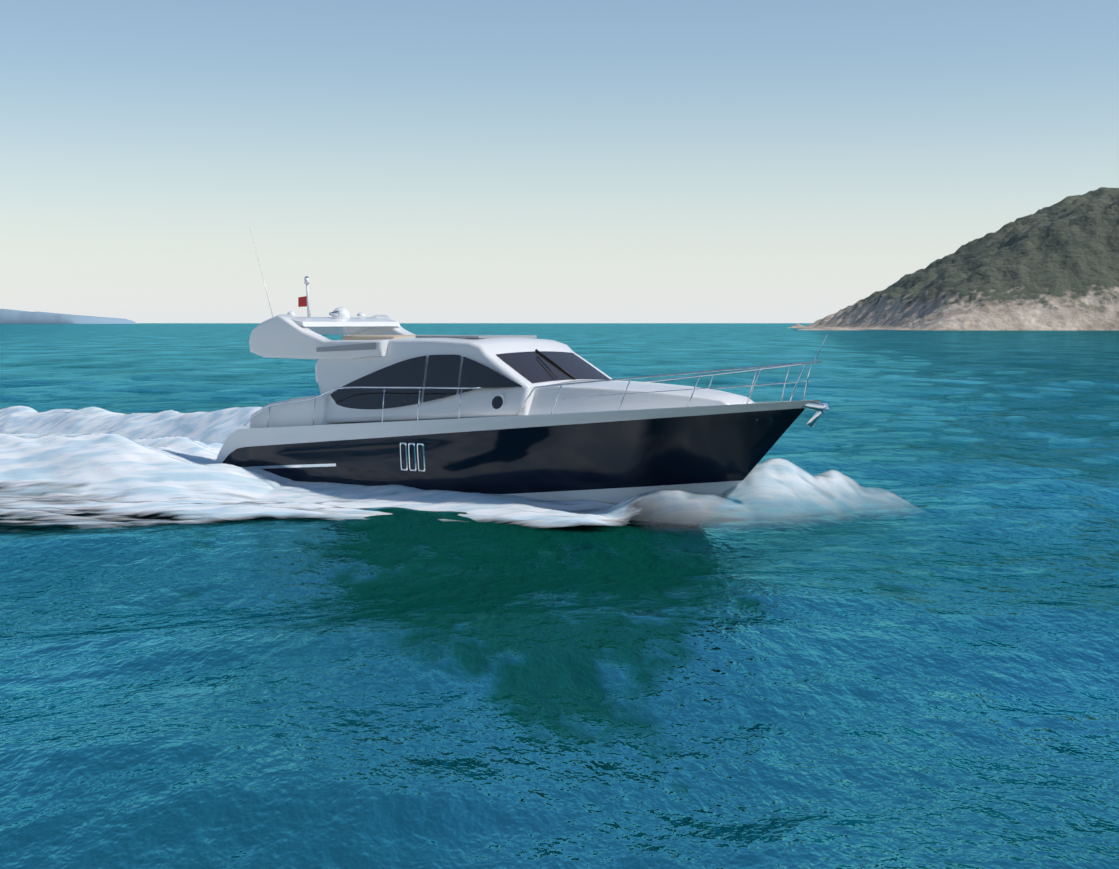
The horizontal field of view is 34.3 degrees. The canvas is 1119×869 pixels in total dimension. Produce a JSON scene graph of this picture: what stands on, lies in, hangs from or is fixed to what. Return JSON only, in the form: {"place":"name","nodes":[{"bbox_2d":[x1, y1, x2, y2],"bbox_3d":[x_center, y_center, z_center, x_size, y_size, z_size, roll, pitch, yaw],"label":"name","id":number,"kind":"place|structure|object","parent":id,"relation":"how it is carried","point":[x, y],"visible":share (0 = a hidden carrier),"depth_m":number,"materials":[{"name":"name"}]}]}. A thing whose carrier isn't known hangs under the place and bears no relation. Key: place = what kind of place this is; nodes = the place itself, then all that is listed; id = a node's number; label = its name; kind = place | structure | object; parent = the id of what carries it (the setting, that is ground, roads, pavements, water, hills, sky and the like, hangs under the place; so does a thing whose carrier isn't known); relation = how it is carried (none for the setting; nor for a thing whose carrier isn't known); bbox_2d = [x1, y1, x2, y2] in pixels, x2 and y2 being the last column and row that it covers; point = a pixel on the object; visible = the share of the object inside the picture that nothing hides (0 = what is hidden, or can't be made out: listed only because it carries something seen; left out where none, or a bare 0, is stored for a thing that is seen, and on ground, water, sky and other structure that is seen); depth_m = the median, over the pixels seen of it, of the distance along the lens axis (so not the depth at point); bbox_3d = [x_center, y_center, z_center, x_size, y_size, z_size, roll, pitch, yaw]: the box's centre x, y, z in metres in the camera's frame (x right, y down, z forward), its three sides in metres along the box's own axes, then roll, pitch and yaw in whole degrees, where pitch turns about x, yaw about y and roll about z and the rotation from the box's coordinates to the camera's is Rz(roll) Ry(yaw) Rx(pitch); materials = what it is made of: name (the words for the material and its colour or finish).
{"place":"outdoors","nodes":[
{"label":"outdoors","id":0,"kind":"place"},
{"bbox_2d":[0,309,137,323],"bbox_3d":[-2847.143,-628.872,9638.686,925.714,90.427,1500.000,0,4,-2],"label":"distant island","id":1,"kind":"structure","parent":0,"point":[8,316],"depth_m":8904.32,"materials":[{"name":"blue"}]},
{"bbox_2d":[0,323,1118,868],"bbox_3d":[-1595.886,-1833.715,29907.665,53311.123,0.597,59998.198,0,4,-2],"label":"sea","id":2,"kind":"structure","parent":0,"point":[932,681],"depth_m":19.09,"materials":[{"name":"liquid"}]},
{"bbox_2d":[0,406,925,533],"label":"wake foam","id":3,"kind":"object","parent":2,"relation":"on","point":[164,461],"visible":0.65,"depth_m":34.00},
{"bbox_2d":[216,400,819,524],"bbox_3d":[-0.756,0.730,34.336,12.720,3.088,3.984,3,4,36],"label":"hull","id":4,"kind":"object","parent":2,"relation":"in","point":[615,457],"visible":0.6,"depth_m":32.07,"materials":[{"name":"black"}]},
{"bbox_2d":[250,463,335,468],"bbox_3d":[-5.175,0.617,35.128,2.294,0.217,0.004,3,4,36],"label":"hull trim strip","id":5,"kind":"object","parent":4,"relation":"attached to","point":[295,466],"visible":0.94,"depth_m":35.10,"materials":[{"name":"silver metal"}]},
{"bbox_2d":[250,394,350,427],"bbox_3d":[-4.325,-0.490,36.866,2.064,0.797,3.607,3,4,36],"label":"coaming","id":6,"kind":"object","parent":4,"relation":"on","point":[300,413],"visible":0.25,"depth_m":35.29,"materials":[{"name":"white"}]},
{"bbox_2d":[313,398,315,424],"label":"railing post","id":7,"kind":"object","parent":4,"relation":"on","point":[314,411],"visible":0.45,"depth_m":34.80,"materials":[{"name":"silver metal"}]},
{"bbox_2d":[244,386,488,425],"bbox_3d":[-3.848,-0.507,34.219,5.956,0.892,0.352,2,4,33],"label":"rail","id":8,"kind":"object","parent":4,"relation":"on","point":[245,424],"visible":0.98,"depth_m":34.01,"materials":[{"name":"silver metal"}]},
{"bbox_2d":[381,388,384,421],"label":"railing post","id":9,"kind":"object","parent":4,"relation":"on","point":[383,404],"visible":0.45,"depth_m":33.73,"materials":[{"name":"silver metal"}]},
{"bbox_2d":[400,443,407,470],"bbox_3d":[-2.874,0.407,33.452,0.163,0.518,0.040,3,4,36],"label":"hull window","id":10,"kind":"structure","parent":4,"relation":"in","point":[403,456],"depth_m":33.45,"materials":[{"name":"black glass"}]},
{"bbox_2d":[408,443,415,470],"bbox_3d":[-2.707,0.414,33.340,0.163,0.518,0.049,3,4,36],"label":"hull window","id":11,"kind":"structure","parent":4,"relation":"in","point":[412,457],"depth_m":33.33,"materials":[{"name":"black glass"}]},
{"bbox_2d":[417,388,420,419],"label":"railing post","id":12,"kind":"object","parent":4,"relation":"on","point":[418,403],"visible":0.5,"depth_m":33.23,"materials":[{"name":"silver metal"}]},
{"bbox_2d":[417,443,424,471],"bbox_3d":[-2.537,0.421,33.231,0.163,0.518,0.057,3,4,36],"label":"hull window","id":13,"kind":"structure","parent":4,"relation":"in","point":[420,456],"depth_m":33.22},
{"bbox_2d":[458,389,461,417],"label":"railing post","id":14,"kind":"object","parent":4,"relation":"on","point":[460,403],"visible":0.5,"depth_m":32.68,"materials":[{"name":"silver metal"}]},
{"bbox_2d":[315,337,611,422],"bbox_3d":[-1.820,-1.033,35.004,5.349,1.751,3.379,3,4,36],"label":"cabin","id":15,"kind":"object","parent":4,"relation":"on","point":[331,374],"visible":0.5,"depth_m":33.67,"materials":[{"name":"white"}]},
{"bbox_2d":[249,314,388,358],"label":"flybridge wing","id":16,"kind":"structure","parent":15,"relation":"on","point":[282,336],"depth_m":35.44,"materials":[{"name":"white"}]},
{"bbox_2d":[249,226,272,316],"bbox_3d":[-5.979,-3.236,36.418,0.686,1.925,0.021,3,4,36],"label":"antenna","id":17,"kind":"object","parent":16,"relation":"attached to","point":[263,279],"visible":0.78,"depth_m":36.39,"materials":[{"name":"white"}]},
{"bbox_2d":[316,342,375,351],"bbox_3d":[-4.083,-1.667,34.635,1.536,0.194,0.001,3,4,36],"label":"flybridge side recess","id":18,"kind":"object","parent":16,"relation":"attached to","point":[367,346],"visible":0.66,"depth_m":34.59,"materials":[{"name":"grey plastic"}]},
{"bbox_2d":[330,356,425,408],"bbox_3d":[-3.518,-0.990,34.309,2.404,1.026,0.177,2,4,34],"label":"side window","id":19,"kind":"structure","parent":15,"relation":"attached to","point":[408,373],"depth_m":34.12,"materials":[{"name":"black glass"}]},
{"bbox_2d":[342,335,415,339],"bbox_3d":[-3.064,-1.900,35.859,1.344,0.125,2.208,3,4,36],"label":"sunpad","id":20,"kind":"object","parent":15,"relation":"on","point":[361,337],"visible":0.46,"depth_m":35.07,"materials":[{"name":"beige fabric"}]},
{"bbox_2d":[352,315,414,334],"bbox_3d":[-3.002,-2.042,37.554,3.437,0.874,0.518,3,4,36],"label":"console","id":21,"kind":"object","parent":15,"relation":"on","point":[389,330],"visible":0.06,"depth_m":37.81,"materials":[{"name":"white plastic"}]},
{"bbox_2d":[290,317,399,334],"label":"arch beam","id":22,"kind":"structure","parent":21,"relation":"on","point":[335,325],"depth_m":36.95,"materials":[{"name":"white"}]},
{"bbox_2d":[306,284,310,316],"bbox_3d":[-5.062,-2.696,36.530,0.112,0.696,0.067,3,4,36],"label":"mast","id":23,"kind":"object","parent":22,"relation":"on","point":[308,304],"visible":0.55,"depth_m":36.51,"materials":[{"name":"white metal"}]},
{"bbox_2d":[298,296,306,306],"bbox_3d":[-5.185,-2.688,36.635,0.270,0.221,0.004,3,5,40],"label":"ensign","id":24,"kind":"object","parent":23,"relation":"attached to","point":[302,301],"visible":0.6,"depth_m":36.64,"materials":[{"name":"red fabric"}]},
{"bbox_2d":[304,278,308,283],"bbox_3d":[-5.091,-3.095,36.527,0.091,0.125,0.096,3,4,36],"label":"mast light","id":25,"kind":"object","parent":23,"relation":"on","point":[306,280],"visible":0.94,"depth_m":36.49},
{"bbox_2d":[329,311,339,315],"bbox_3d":[-4.562,-2.455,36.680,0.228,0.096,0.096,3,4,36],"label":"horn","id":26,"kind":"object","parent":22,"relation":"on","point":[334,313],"visible":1,"depth_m":36.63,"materials":[{"name":"silver metal"}]},
{"bbox_2d":[332,307,349,316],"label":"radar dome","id":27,"kind":"structure","parent":22,"relation":"on","point":[343,312],"depth_m":37.16,"materials":[{"name":"white plastic"}]},
{"bbox_2d":[423,355,460,401],"bbox_3d":[-2.166,-1.028,33.374,0.768,0.889,0.178,3,4,36],"label":"side window","id":28,"kind":"structure","parent":15,"relation":"attached to","point":[442,370],"depth_m":33.39,"materials":[{"name":"black glass"}]},
{"bbox_2d":[416,335,536,337],"bbox_3d":[-1.590,-1.877,34.785,1.536,0.048,1.824,3,4,36],"label":"sunroof","id":29,"kind":"object","parent":15,"relation":"on","point":[476,336],"visible":0.92,"depth_m":34.41,"materials":[{"name":"grey"}]},
{"bbox_2d":[459,357,521,392],"bbox_3d":[-1.242,-1.061,32.716,1.382,0.678,0.136,3,4,36],"label":"side window","id":30,"kind":"structure","parent":15,"relation":"attached to","point":[474,373],"depth_m":32.86,"materials":[{"name":"black glass"}]},
{"bbox_2d":[490,393,504,409],"bbox_3d":[-1.113,-0.576,32.547,0.326,0.326,0.070,3,4,36],"label":"porthole","id":31,"kind":"object","parent":15,"relation":"in","point":[497,401],"visible":0.98,"depth_m":32.54,"materials":[{"name":"black glass"}]},
{"bbox_2d":[496,351,608,382],"bbox_3d":[-0.093,-1.270,33.730,0.890,0.544,2.466,3,4,36],"label":"windshield","id":32,"kind":"object","parent":15,"relation":"attached to","point":[531,367],"visible":0.96,"depth_m":33.56,"materials":[{"name":"black glass"}]},
{"bbox_2d":[537,356,557,377],"bbox_3d":[-0.227,-1.245,33.354,0.021,0.404,0.749,-2,4,-31],"label":"wiper","id":33,"kind":"object","parent":32,"relation":"attached to","point":[546,366],"visible":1,"depth_m":33.36,"materials":[{"name":"black"}]},
{"bbox_2d":[535,349,575,379],"bbox_3d":[-0.076,-1.304,33.715,0.926,0.559,0.042,3,4,36],"label":"windscreen mullion","id":34,"kind":"object","parent":32,"relation":"on","point":[555,364],"visible":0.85,"depth_m":33.70},
{"bbox_2d":[551,385,561,413],"bbox_3d":[-0.054,-0.609,31.682,0.234,0.531,0.023,2,4,26],"label":"railing post","id":35,"kind":"object","parent":4,"relation":"on","point":[556,399],"visible":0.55,"depth_m":31.67,"materials":[{"name":"silver metal"}]},
{"bbox_2d":[618,379,630,409],"bbox_3d":[1.121,-0.684,31.169,0.241,0.574,0.022,1,4,20],"label":"railing post","id":36,"kind":"object","parent":4,"relation":"on","point":[624,394],"visible":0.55,"depth_m":31.16,"materials":[{"name":"silver metal"}]},
{"bbox_2d":[562,381,808,398],"bbox_3d":[2.114,-0.758,30.973,4.341,0.354,0.240,1,4,14],"label":"bow rail","id":37,"kind":"object","parent":36,"relation":"attached to","point":[687,389],"visible":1,"depth_m":30.83,"materials":[{"name":"silver metal"}]},
{"bbox_2d":[528,379,754,414],"bbox_3d":[1.618,-0.596,32.523,4.005,0.725,2.954,3,4,36],"label":"foredeck","id":38,"kind":"object","parent":4,"relation":"on","point":[543,400],"visible":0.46,"depth_m":31.77,"materials":[{"name":"white"}]},
{"bbox_2d":[515,360,822,415],"bbox_3d":[1.775,-0.776,31.125,5.436,1.019,0.371,1,4,16],"label":"bow rail","id":39,"kind":"object","parent":4,"relation":"on","point":[663,375],"visible":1,"depth_m":30.92,"materials":[{"name":"silver metal"}]},
{"bbox_2d":[687,373,700,406],"bbox_3d":[2.290,-0.761,30.813,0.250,0.614,0.021,1,4,13],"label":"railing post","id":40,"kind":"object","parent":4,"relation":"on","point":[694,390],"visible":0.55,"depth_m":30.81,"materials":[{"name":"silver metal"}]},
{"bbox_2d":[644,361,817,381],"bbox_3d":[2.964,-0.875,32.810,5.365,1.009,0.370,5,6,55],"label":"bow rail","id":41,"kind":"object","parent":4,"relation":"on","point":[724,373],"visible":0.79,"depth_m":33.01,"materials":[{"name":"silver metal"}]},
{"bbox_2d":[749,370,756,394],"bbox_3d":[3.439,-0.857,32.387,0.250,0.614,0.021,6,7,59],"label":"railing post","id":42,"kind":"object","parent":4,"relation":"on","point":[753,381],"visible":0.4,"depth_m":32.34,"materials":[{"name":"silver metal"}]},
{"bbox_2d":[746,367,761,403],"bbox_3d":[3.285,-0.827,30.625,0.262,0.646,0.020,0,4,8],"label":"railing post","id":43,"kind":"object","parent":4,"relation":"on","point":[754,385],"visible":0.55,"depth_m":30.62,"materials":[{"name":"silver metal"}]},
{"bbox_2d":[781,366,789,400],"bbox_3d":[3.919,-0.880,31.494,0.262,0.646,0.020,7,8,64],"label":"railing post","id":44,"kind":"object","parent":4,"relation":"on","point":[784,383],"visible":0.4,"depth_m":31.49,"materials":[{"name":"silver metal"}]},
{"bbox_2d":[714,380,813,388],"bbox_3d":[3.232,-0.852,32.506,4.341,0.354,0.240,6,7,58],"label":"bow rail","id":45,"kind":"object","parent":44,"relation":"attached to","point":[748,386],"visible":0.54,"depth_m":32.49,"materials":[{"name":"silver metal"}]},
{"bbox_2d":[789,364,804,401],"bbox_3d":[4.004,-0.876,30.550,0.271,0.668,0.021,0,4,4],"label":"railing post","id":46,"kind":"object","parent":4,"relation":"on","point":[797,382],"visible":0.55,"depth_m":30.54,"materials":[{"name":"silver metal"}]},
{"bbox_2d":[803,363,810,400],"bbox_3d":[4.208,-0.893,30.829,0.271,0.668,0.021,9,9,68],"label":"railing post","id":47,"kind":"object","parent":4,"relation":"on","point":[806,382],"visible":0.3,"depth_m":30.83,"materials":[{"name":"silver metal"}]},
{"bbox_2d":[802,402,828,411],"bbox_3d":[4.288,-0.478,30.581,0.528,0.173,0.134,3,4,36],"label":"bow roller","id":48,"kind":"object","parent":4,"relation":"attached to","point":[814,406],"visible":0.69,"depth_m":30.48,"materials":[{"name":"silver metal"}]},
{"bbox_2d":[805,411,824,426],"bbox_3d":[4.308,-0.266,30.580,0.326,0.288,0.096,3,4,36],"label":"anchor","id":49,"kind":"object","parent":48,"relation":"hanging from","point":[814,419],"visible":0.88,"depth_m":30.54,"materials":[{"name":"silver metal"}]},
{"bbox_2d":[0,0,1118,322],"label":"sky","id":50,"kind":"structure","parent":0,"point":[416,161],"materials":[{"name":"blue"}]},
{"bbox_2d":[789,187,1118,329],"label":"headland terrain","id":51,"kind":"structure","parent":0,"point":[1055,266],"depth_m":915.06,"materials":[{"name":"green plant"}]}
]}

